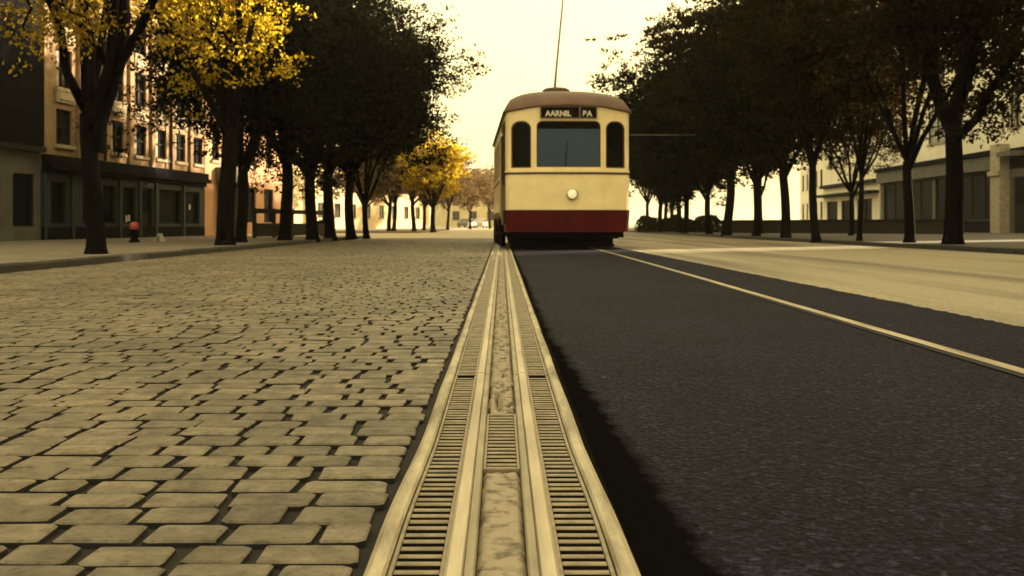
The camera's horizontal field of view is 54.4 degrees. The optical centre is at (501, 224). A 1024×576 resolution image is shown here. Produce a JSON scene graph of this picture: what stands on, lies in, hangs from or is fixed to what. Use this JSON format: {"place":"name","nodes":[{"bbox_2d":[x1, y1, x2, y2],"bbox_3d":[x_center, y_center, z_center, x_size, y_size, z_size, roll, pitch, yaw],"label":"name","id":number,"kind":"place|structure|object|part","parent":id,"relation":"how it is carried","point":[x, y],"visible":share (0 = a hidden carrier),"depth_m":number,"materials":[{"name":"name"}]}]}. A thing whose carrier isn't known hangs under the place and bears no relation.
{"place":"outdoors","nodes":[
{"label":"outdoors","id":0,"kind":"place"},
{"bbox_2d":[0,0,46,240],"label":"dark building","id":1,"kind":"structure","parent":0,"point":[22,149],"depth_m":25.97,"materials":[{"name":"grey stone"}]},
{"bbox_2d":[13,173,32,226],"bbox_3d":[-12.673,-0.650,26.214,0.090,1.396,0.996,0,0,7],"label":"shop window","id":2,"kind":"structure","parent":1,"relation":"in","point":[22,183],"depth_m":26.33,"materials":[{"name":"black glass"}]},
{"bbox_2d":[41,0,210,239],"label":"brick building","id":3,"kind":"structure","parent":0,"point":[152,186],"depth_m":31.50,"materials":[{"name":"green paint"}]},
{"bbox_2d":[51,181,64,223],"bbox_3d":[-12.484,-0.620,27.856,0.090,1.196,0.796,0,0,7],"label":"shop window","id":4,"kind":"structure","parent":3,"relation":"in","point":[57,187],"depth_m":27.98,"materials":[{"name":"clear glass"}]},
{"bbox_2d":[55,50,70,92],"bbox_3d":[-12.380,-4.349,28.103,0.240,1.198,0.965,0,0,7],"label":"window","id":5,"kind":"structure","parent":3,"relation":"in","point":[61,84],"depth_m":28.00,"materials":[{"name":"beige"}]},
{"bbox_2d":[55,109,75,149],"bbox_3d":[-12.380,-2.699,28.103,0.240,1.098,0.965,0,0,7],"label":"window","id":6,"kind":"structure","parent":3,"relation":"in","point":[62,116],"depth_m":28.23,"materials":[{"name":"black glass"}]},
{"bbox_2d":[62,0,72,31],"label":"window","id":7,"kind":"structure","parent":3,"relation":"in","point":[64,0],"depth_m":28.41,"materials":[{"name":"beige"}]},
{"bbox_2d":[83,188,85,223],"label":"shop window","id":8,"kind":"structure","parent":3,"relation":"in","point":[84,213],"depth_m":29.34,"materials":[{"name":"black glass"}]},
{"bbox_2d":[90,6,96,38],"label":"window","id":9,"kind":"structure","parent":3,"relation":"in","point":[93,9],"depth_m":29.96,"materials":[{"name":"black"}]},
{"bbox_2d":[103,185,113,223],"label":"shop window","id":10,"kind":"structure","parent":3,"relation":"in","point":[108,190],"depth_m":30.79,"materials":[{"name":"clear glass"}]},
{"bbox_2d":[110,120,127,156],"bbox_3d":[-12.035,-2.699,31.103,0.240,1.098,0.965,0,0,7],"label":"window","id":11,"kind":"structure","parent":3,"relation":"in","point":[114,139],"depth_m":31.22,"materials":[{"name":"black glass"}]},
{"bbox_2d":[114,79,127,106],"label":"window","id":12,"kind":"structure","parent":3,"relation":"in","point":[117,100],"depth_m":31.41,"materials":[{"name":"black"}]},
{"bbox_2d":[123,186,133,223],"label":"shop window","id":13,"kind":"structure","parent":3,"relation":"in","point":[128,192],"depth_m":32.06,"materials":[{"name":"black glass"}]},
{"bbox_2d":[134,20,148,60],"bbox_3d":[-11.863,-6.049,32.603,0.240,1.198,0.965,0,0,7],"label":"window","id":14,"kind":"structure","parent":3,"relation":"in","point":[136,53],"depth_m":32.59,"materials":[{"name":"beige"}]},
{"bbox_2d":[134,125,149,159],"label":"window","id":15,"kind":"structure","parent":3,"relation":"in","point":[138,144],"depth_m":32.73,"materials":[{"name":"black glass"}]},
{"bbox_2d":[134,72,149,111],"bbox_3d":[-11.863,-4.349,32.603,0.240,1.198,0.965,0,0,7],"label":"window","id":16,"kind":"structure","parent":3,"relation":"in","point":[139,99],"depth_m":32.73,"materials":[{"name":"black"}]},
{"bbox_2d":[142,188,149,226],"bbox_3d":[-11.893,-0.410,33.097,0.065,1.620,0.750,0,0,7],"label":"door","id":17,"kind":"structure","parent":3,"relation":"in","point":[145,191],"depth_m":33.17,"materials":[{"name":"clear glass"}]},
{"bbox_2d":[156,83,164,114],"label":"window","id":18,"kind":"structure","parent":3,"relation":"in","point":[157,83],"depth_m":34.09,"materials":[{"name":"black"}]},
{"bbox_2d":[155,130,169,162],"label":"window","id":19,"kind":"structure","parent":3,"relation":"in","point":[160,139],"depth_m":34.27,"materials":[{"name":"black glass"}]},
{"bbox_2d":[159,189,178,223],"bbox_3d":[-11.684,-0.620,34.810,0.090,1.196,1.696,0,0,7],"label":"shop window","id":20,"kind":"structure","parent":3,"relation":"in","point":[168,199],"depth_m":34.92,"materials":[{"name":"black glass"}]},
{"bbox_2d":[175,133,188,164],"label":"window","id":21,"kind":"structure","parent":3,"relation":"in","point":[179,148],"depth_m":35.73,"materials":[{"name":"black"}]},
{"bbox_2d":[185,191,197,223],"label":"shop window","id":22,"kind":"structure","parent":3,"relation":"in","point":[191,216],"depth_m":36.81,"materials":[{"name":"black glass"}]},
{"bbox_2d":[193,137,205,167],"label":"window","id":23,"kind":"structure","parent":3,"relation":"in","point":[196,159],"depth_m":37.25,"materials":[{"name":"black"}]},
{"bbox_2d":[155,233,164,240],"bbox_3d":[-8.581,0.316,25.000,0.180,0.200,0.200,0,0,15],"label":"sandwich board","id":24,"kind":"object","parent":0,"point":[159,237],"visible":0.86,"depth_m":24.98,"materials":[{"name":"white paint"}]},
{"bbox_2d":[0,236,344,262],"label":"pavement","id":25,"kind":"structure","parent":0,"point":[28,251],"depth_m":19.08,"materials":[{"name":"concrete"}]},
{"bbox_2d":[0,0,254,253],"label":"street tree","id":26,"kind":"object","parent":25,"relation":"on","point":[94,96],"visible":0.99,"depth_m":13.93,"materials":[{"name":"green plant"}]},
{"bbox_2d":[129,222,139,242],"bbox_3d":[-8.671,0.173,23.500,0.260,0.485,0.260,0,0,0],"label":"bollard","id":27,"kind":"object","parent":25,"relation":"on","point":[134,227],"visible":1,"depth_m":23.43,"materials":[{"name":"black metal"}]},
{"bbox_2d":[77,0,316,244],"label":"street tree","id":28,"kind":"object","parent":25,"relation":"on","point":[228,93],"visible":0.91,"depth_m":20.19,"materials":[{"name":"yellow plant"}]},
{"bbox_2d":[72,0,419,241],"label":"street tree","id":29,"kind":"object","parent":25,"relation":"on","point":[276,103],"visible":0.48,"depth_m":22.66,"materials":[{"name":"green plant"}]},
{"bbox_2d":[130,0,431,239],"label":"street tree","id":30,"kind":"object","parent":25,"relation":"on","point":[286,149],"visible":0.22,"depth_m":26.20,"materials":[{"name":"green plant"}]},
{"bbox_2d":[252,208,323,237],"bbox_3d":[-7.081,-0.055,33.696,0.135,0.950,5.633,0,0,13],"label":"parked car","id":31,"kind":"object","parent":25,"relation":"on","point":[268,229],"visible":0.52,"depth_m":32.27,"materials":[{"name":"brown metal"}]},
{"bbox_2d":[98,0,491,242],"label":"street tree","id":32,"kind":"object","parent":25,"relation":"on","point":[309,169],"visible":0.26,"depth_m":27.43,"materials":[{"name":"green plant"}]},
{"bbox_2d":[247,0,462,240],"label":"street tree","id":33,"kind":"object","parent":25,"relation":"on","point":[329,217],"visible":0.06,"depth_m":30.37,"materials":[{"name":"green plant"}]},
{"bbox_2d":[0,238,494,575],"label":"cobbled road","id":34,"kind":"structure","parent":0,"point":[132,308],"depth_m":2.88,"materials":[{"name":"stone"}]},
{"bbox_2d":[247,0,484,239],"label":"street tree","id":35,"kind":"object","parent":34,"relation":"on","point":[350,169],"visible":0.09,"depth_m":32.41,"materials":[{"name":"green plant"}]},
{"bbox_2d":[295,4,471,238],"bbox_3d":[-5.330,-3.497,34.812,7.514,7.981,7.297,0,0,36],"label":"street tree","id":36,"kind":"object","parent":34,"relation":"on","point":[366,195],"visible":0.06,"depth_m":34.68,"materials":[{"name":"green plant"}]},
{"bbox_2d":[363,238,640,575],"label":"track drain","id":37,"kind":"object","parent":34,"relation":"on","point":[500,478],"visible":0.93,"depth_m":1.97,"materials":[{"name":"metal"}]},
{"bbox_2d":[292,148,302,222],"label":"cream building","id":38,"kind":"structure","parent":0,"point":[298,204],"depth_m":79.19,"materials":[{"name":"paint"}]},
{"bbox_2d":[303,164,428,228],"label":"long pale building","id":39,"kind":"structure","parent":0,"point":[377,216],"depth_m":106.13,"materials":[{"name":"paint"}]},
{"bbox_2d":[317,202,323,217],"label":"window","id":40,"kind":"structure","parent":39,"relation":"in","point":[319,205],"depth_m":94.10,"materials":[{"name":"black glass"}]},
{"bbox_2d":[334,203,341,218],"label":"window","id":41,"kind":"structure","parent":39,"relation":"in","point":[336,205],"depth_m":97.57,"materials":[{"name":"black"}]},
{"bbox_2d":[353,204,356,218],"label":"window","id":42,"kind":"structure","parent":39,"relation":"in","point":[354,205],"depth_m":101.60,"materials":[{"name":"black glass"}]},
{"bbox_2d":[379,205,384,218],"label":"window","id":43,"kind":"structure","parent":39,"relation":"in","point":[381,208],"depth_m":108.23,"materials":[{"name":"black glass"}]},
{"bbox_2d":[404,207,409,219],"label":"window","id":44,"kind":"structure","parent":39,"relation":"in","point":[405,208],"depth_m":114.89,"materials":[{"name":"black"}]},
{"bbox_2d":[416,207,420,219],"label":"window","id":45,"kind":"structure","parent":39,"relation":"in","point":[417,208],"depth_m":118.55,"materials":[{"name":"black"}]},
{"bbox_2d":[247,233,506,237],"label":"cross street","id":46,"kind":"structure","parent":0,"point":[431,235],"depth_m":47.62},
{"bbox_2d":[204,102,281,235],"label":"peach building","id":47,"kind":"structure","parent":46,"relation":"on","point":[269,198],"depth_m":42.19,"materials":[{"name":"paint"}]},
{"bbox_2d":[210,135,220,163],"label":"window","id":48,"kind":"structure","parent":47,"relation":"in","point":[215,160],"depth_m":38.71,"materials":[{"name":"black"}]},
{"bbox_2d":[248,187,254,221],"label":"shop window","id":49,"kind":"structure","parent":47,"relation":"in","point":[251,196],"depth_m":42.87,"materials":[{"name":"black glass"}]},
{"bbox_2d":[264,189,271,222],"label":"shop window","id":50,"kind":"structure","parent":47,"relation":"in","point":[268,193],"depth_m":44.83,"materials":[{"name":"grey glass"}]},
{"bbox_2d":[265,151,273,171],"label":"window","id":51,"kind":"structure","parent":47,"relation":"in","point":[267,168],"depth_m":44.82,"materials":[{"name":"beige"}]},
{"bbox_2d":[336,227,467,232],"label":"pavement","id":52,"kind":"structure","parent":0,"point":[406,230],"depth_m":72.64,"materials":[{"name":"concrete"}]},
{"bbox_2d":[320,167,381,229],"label":"street tree","id":53,"kind":"object","parent":52,"relation":"on","point":[357,194],"visible":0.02,"depth_m":79.67,"materials":[{"name":"plant"}]},
{"bbox_2d":[338,138,435,230],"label":"street tree","id":54,"kind":"object","parent":52,"relation":"on","point":[380,193],"visible":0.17,"depth_m":65.61,"materials":[{"name":"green plant"}]},
{"bbox_2d":[344,145,443,230],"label":"street tree","id":55,"kind":"object","parent":52,"relation":"on","point":[394,202],"visible":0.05,"depth_m":67.90,"materials":[{"name":"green plant"}]},
{"bbox_2d":[354,134,472,230],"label":"street tree","id":56,"kind":"object","parent":52,"relation":"on","point":[412,195],"visible":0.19,"depth_m":64.09,"materials":[{"name":"brown plant"}]},
{"bbox_2d":[402,158,477,229],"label":"street tree","id":57,"kind":"object","parent":52,"relation":"on","point":[425,203],"visible":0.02,"depth_m":77.89,"materials":[{"name":"brown plant"}]},
{"bbox_2d":[436,165,489,229],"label":"street tree","id":58,"kind":"object","parent":52,"relation":"on","point":[464,194],"visible":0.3,"depth_m":95.89,"materials":[{"name":"plant"}]},
{"bbox_2d":[424,227,493,232],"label":"road","id":59,"kind":"structure","parent":0,"point":[478,230],"depth_m":82.73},
{"bbox_2d":[395,128,477,232],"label":"street tree","id":60,"kind":"object","parent":59,"relation":"on","point":[448,173],"visible":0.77,"depth_m":62.77,"materials":[{"name":"yellow plant"}]},
{"bbox_2d":[457,219,476,227],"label":"parked car","id":61,"kind":"object","parent":59,"relation":"on","point":[463,222],"visible":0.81,"depth_m":148.82,"materials":[{"name":"grey metal"}]},
{"bbox_2d":[454,165,493,228],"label":"street tree","id":62,"kind":"object","parent":59,"relation":"on","point":[471,201],"visible":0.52,"depth_m":111.35,"materials":[{"name":"brown plant"}]},
{"bbox_2d":[457,165,493,228],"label":"street tree","id":63,"kind":"object","parent":59,"relation":"on","point":[489,203],"visible":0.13,"depth_m":127.35,"materials":[{"name":"brown plant"}]},
{"bbox_2d":[472,219,487,227],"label":"parked car","id":64,"kind":"object","parent":59,"relation":"on","point":[482,222],"visible":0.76,"depth_m":153.81,"materials":[{"name":"white metal"}]},
{"bbox_2d":[429,225,715,575],"bbox_3d":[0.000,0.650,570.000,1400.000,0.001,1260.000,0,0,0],"label":"ground","id":65,"kind":"structure","parent":0,"point":[582,434],"depth_m":3.36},
{"bbox_2d":[0,236,362,273],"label":"kerb","id":66,"kind":"structure","parent":65,"relation":"on","point":[31,266],"depth_m":13.83,"materials":[{"name":"stone"}]},
{"bbox_2d":[435,180,493,226],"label":"street end block","id":67,"kind":"structure","parent":65,"relation":"on","point":[457,214],"depth_m":191.58,"materials":[{"name":"paint"}]},
{"bbox_2d":[452,211,459,220],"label":"window","id":68,"kind":"structure","parent":67,"relation":"in","point":[455,214],"depth_m":190.65,"materials":[{"name":"black glass"}]},
{"bbox_2d":[471,211,476,219],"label":"window","id":69,"kind":"structure","parent":67,"relation":"in","point":[473,213],"depth_m":191.58,"materials":[{"name":"black glass"}]},
{"bbox_2d":[487,211,493,220],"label":"window","id":70,"kind":"structure","parent":67,"relation":"in","point":[492,212],"depth_m":192.52,"materials":[{"name":"black glass"}]},
{"bbox_2d":[506,236,1023,575],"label":"asphalt lane","id":71,"kind":"structure","parent":65,"relation":"on","point":[728,432],"depth_m":2.54,"materials":[{"name":"black asphalt"}]},
{"bbox_2d":[492,0,631,247],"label":"tram","id":72,"kind":"object","parent":71,"relation":"on","point":[561,167],"visible":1,"depth_m":19.97,"materials":[{"name":"beige paint"}]},
{"bbox_3d":[-0.124,-1.610,26.767,0.033,0.900,0.977,0,0,-2],"label":"window frame","id":73,"kind":"part","parent":72,"relation":"part of","materials":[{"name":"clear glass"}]},
{"bbox_3d":[-0.084,-1.610,25.611,0.033,0.900,0.977,0,0,-2],"label":"window frame","id":74,"kind":"part","parent":72,"relation":"part of","materials":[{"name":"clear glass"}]},
{"bbox_3d":[0.006,-1.060,20.969,0.130,2.120,1.230,0,0,-2],"label":"door","id":75,"kind":"part","parent":72,"relation":"part of","materials":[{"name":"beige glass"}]},
{"bbox_3d":[0.397,-1.613,20.000,0.410,0.945,0.033,0,0,12],"label":"window frame","id":76,"kind":"part","parent":72,"relation":"part of","materials":[{"name":"black glass"}]},
{"bbox_3d":[1.343,-1.620,19.957,1.290,0.930,0.036,0,0,-2],"label":"window frame","id":77,"kind":"part","parent":72,"relation":"part of","materials":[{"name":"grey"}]},
{"bbox_3d":[2.282,-1.613,20.065,0.410,0.945,0.033,0,0,-16],"label":"window frame","id":78,"kind":"part","parent":72,"relation":"part of","materials":[{"name":"black glass"}]},
{"bbox_2d":[587,247,1023,376],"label":"tram rail","id":79,"kind":"object","parent":71,"relation":"on","point":[999,365],"visible":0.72,"depth_m":4.64,"materials":[{"name":"metal"}]},
{"bbox_2d":[613,232,1023,326],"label":"dusty carriageway","id":80,"kind":"structure","parent":65,"relation":"on","point":[987,286],"depth_m":11.89,"materials":[{"name":"beige concrete"}]},
{"bbox_2d":[628,231,1023,254],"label":"kerb","id":81,"kind":"structure","parent":65,"relation":"on","point":[1018,251],"depth_m":22.80,"materials":[{"name":"stone"}]},
{"bbox_2d":[336,0,854,224],"label":"sky","id":82,"kind":"structure","parent":0,"point":[519,38],"materials":[{"name":"white"}]},
{"bbox_2d":[800,139,822,219],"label":"tall pale building","id":83,"kind":"structure","parent":0,"point":[804,195],"depth_m":121.65,"materials":[{"name":"paint"}]},
{"bbox_2d":[628,228,1023,248],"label":"pavement","id":84,"kind":"structure","parent":0,"point":[1000,240],"depth_m":32.60,"materials":[{"name":"beige concrete"}]},
{"bbox_2d":[629,176,651,215],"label":"street tree","id":85,"kind":"object","parent":84,"relation":"on","point":[646,199],"depth_m":65.89,"materials":[{"name":"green plant"}]},
{"bbox_2d":[612,91,683,231],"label":"street tree","id":86,"kind":"object","parent":84,"relation":"on","point":[653,192],"visible":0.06,"depth_m":58.78,"materials":[{"name":"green plant"}]},
{"bbox_2d":[598,43,706,233],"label":"street tree","id":87,"kind":"object","parent":84,"relation":"on","point":[688,195],"visible":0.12,"depth_m":48.66,"materials":[{"name":"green plant"}]},
{"bbox_2d":[629,142,698,216],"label":"street tree","id":88,"kind":"object","parent":84,"relation":"on","point":[671,213],"visible":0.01,"depth_m":62.38,"materials":[{"name":"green plant"}]},
{"bbox_2d":[633,181,695,217],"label":"street tree","id":89,"kind":"object","parent":84,"relation":"on","point":[665,213],"depth_m":70.01,"materials":[{"name":"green plant"}]},
{"bbox_2d":[610,64,740,232],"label":"street tree","id":90,"kind":"object","parent":84,"relation":"on","point":[679,215],"visible":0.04,"depth_m":53.34,"materials":[{"name":"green plant"}]},
{"bbox_2d":[633,214,722,231],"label":"hedge","id":91,"kind":"object","parent":84,"relation":"on","point":[650,224],"visible":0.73,"depth_m":58.00,"materials":[{"name":"green plant"}]},
{"bbox_2d":[616,29,765,233],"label":"street tree","id":92,"kind":"object","parent":84,"relation":"on","point":[707,181],"visible":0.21,"depth_m":44.18,"materials":[{"name":"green plant"}]},
{"bbox_2d":[584,0,843,236],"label":"street tree","id":93,"kind":"object","parent":84,"relation":"on","point":[728,212],"visible":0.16,"depth_m":40.22,"materials":[{"name":"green plant"}]},
{"bbox_2d":[634,0,848,235],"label":"street tree","id":94,"kind":"object","parent":84,"relation":"on","point":[688,22],"visible":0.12,"depth_m":36.01,"materials":[{"name":"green plant"}]},
{"bbox_2d":[683,154,808,233],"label":"street tree","id":95,"kind":"object","parent":84,"relation":"on","point":[761,194],"visible":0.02,"depth_m":47.38,"materials":[{"name":"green plant"}]},
{"bbox_2d":[666,0,905,237],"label":"street tree","id":96,"kind":"object","parent":84,"relation":"on","point":[745,107],"visible":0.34,"depth_m":31.60,"materials":[{"name":"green plant"}]},
{"bbox_2d":[693,0,927,242],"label":"street tree","id":97,"kind":"object","parent":84,"relation":"on","point":[793,96],"visible":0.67,"depth_m":26.59,"materials":[{"name":"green plant"}]},
{"bbox_2d":[792,91,928,235],"bbox_3d":[13.859,-3.364,38.338,5.383,7.699,6.329,0,0,-27],"label":"street tree","id":98,"kind":"object","parent":84,"relation":"on","point":[850,185],"visible":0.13,"depth_m":38.37,"materials":[{"name":"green plant"}]},
{"bbox_2d":[775,0,953,240],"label":"street tree","id":99,"kind":"object","parent":84,"relation":"on","point":[861,159],"visible":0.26,"depth_m":25.59,"materials":[{"name":"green plant"}]},
{"bbox_2d":[766,0,1023,242],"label":"street tree","id":100,"kind":"object","parent":84,"relation":"on","point":[909,150],"visible":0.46,"depth_m":23.11,"materials":[{"name":"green plant"}]},
{"bbox_2d":[814,0,1023,243],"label":"street tree","id":101,"kind":"object","parent":84,"relation":"on","point":[948,113],"visible":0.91,"depth_m":21.09,"materials":[{"name":"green plant"}]},
{"bbox_2d":[722,219,966,233],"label":"wall","id":102,"kind":"structure","parent":0,"point":[896,226],"depth_m":47.41,"materials":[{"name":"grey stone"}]},
{"bbox_2d":[817,117,880,219],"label":"cream shop building","id":103,"kind":"structure","parent":0,"point":[835,195],"depth_m":77.61,"materials":[{"name":"paint"}]},
{"bbox_2d":[828,201,837,219],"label":"shop window","id":104,"kind":"structure","parent":103,"relation":"in","point":[832,206],"depth_m":81.34,"materials":[{"name":"grey glass"}]},
{"bbox_2d":[842,200,849,219],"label":"shop window","id":105,"kind":"structure","parent":103,"relation":"in","point":[845,204],"depth_m":78.09,"materials":[{"name":"grey glass"}]},
{"bbox_2d":[858,198,871,218],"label":"shop window","id":106,"kind":"structure","parent":103,"relation":"in","point":[867,212],"depth_m":72.77,"materials":[{"name":"grey glass"}]},
{"bbox_2d":[874,8,1023,232],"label":"white building","id":107,"kind":"structure","parent":0,"point":[993,198],"depth_m":54.29,"materials":[{"name":"white paint"}]},
{"bbox_2d":[884,183,903,218],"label":"shop window","id":108,"kind":"structure","parent":107,"relation":"in","point":[893,193],"depth_m":67.35,"materials":[{"name":"grey glass"}]},
{"bbox_2d":[912,180,931,218],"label":"shop window","id":109,"kind":"structure","parent":107,"relation":"in","point":[922,190],"depth_m":62.18,"materials":[{"name":"grey glass"}]},
{"bbox_2d":[926,112,944,146],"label":"window","id":110,"kind":"structure","parent":107,"relation":"in","point":[934,141],"depth_m":60.05,"materials":[{"name":"black"}]},
{"bbox_2d":[936,173,989,219],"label":"shop window","id":111,"kind":"structure","parent":107,"relation":"in","point":[976,197],"depth_m":54.85,"materials":[{"name":"grey glass"}]},
{"bbox_2d":[1007,86,1021,129],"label":"window","id":112,"kind":"structure","parent":107,"relation":"in","point":[1016,122],"depth_m":49.92,"materials":[{"name":"black"}]},
{"bbox_2d":[1015,176,1023,232],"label":"door","id":113,"kind":"structure","parent":107,"relation":"in","point":[1019,181],"depth_m":49.42,"materials":[{"name":"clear glass"}]}
]}

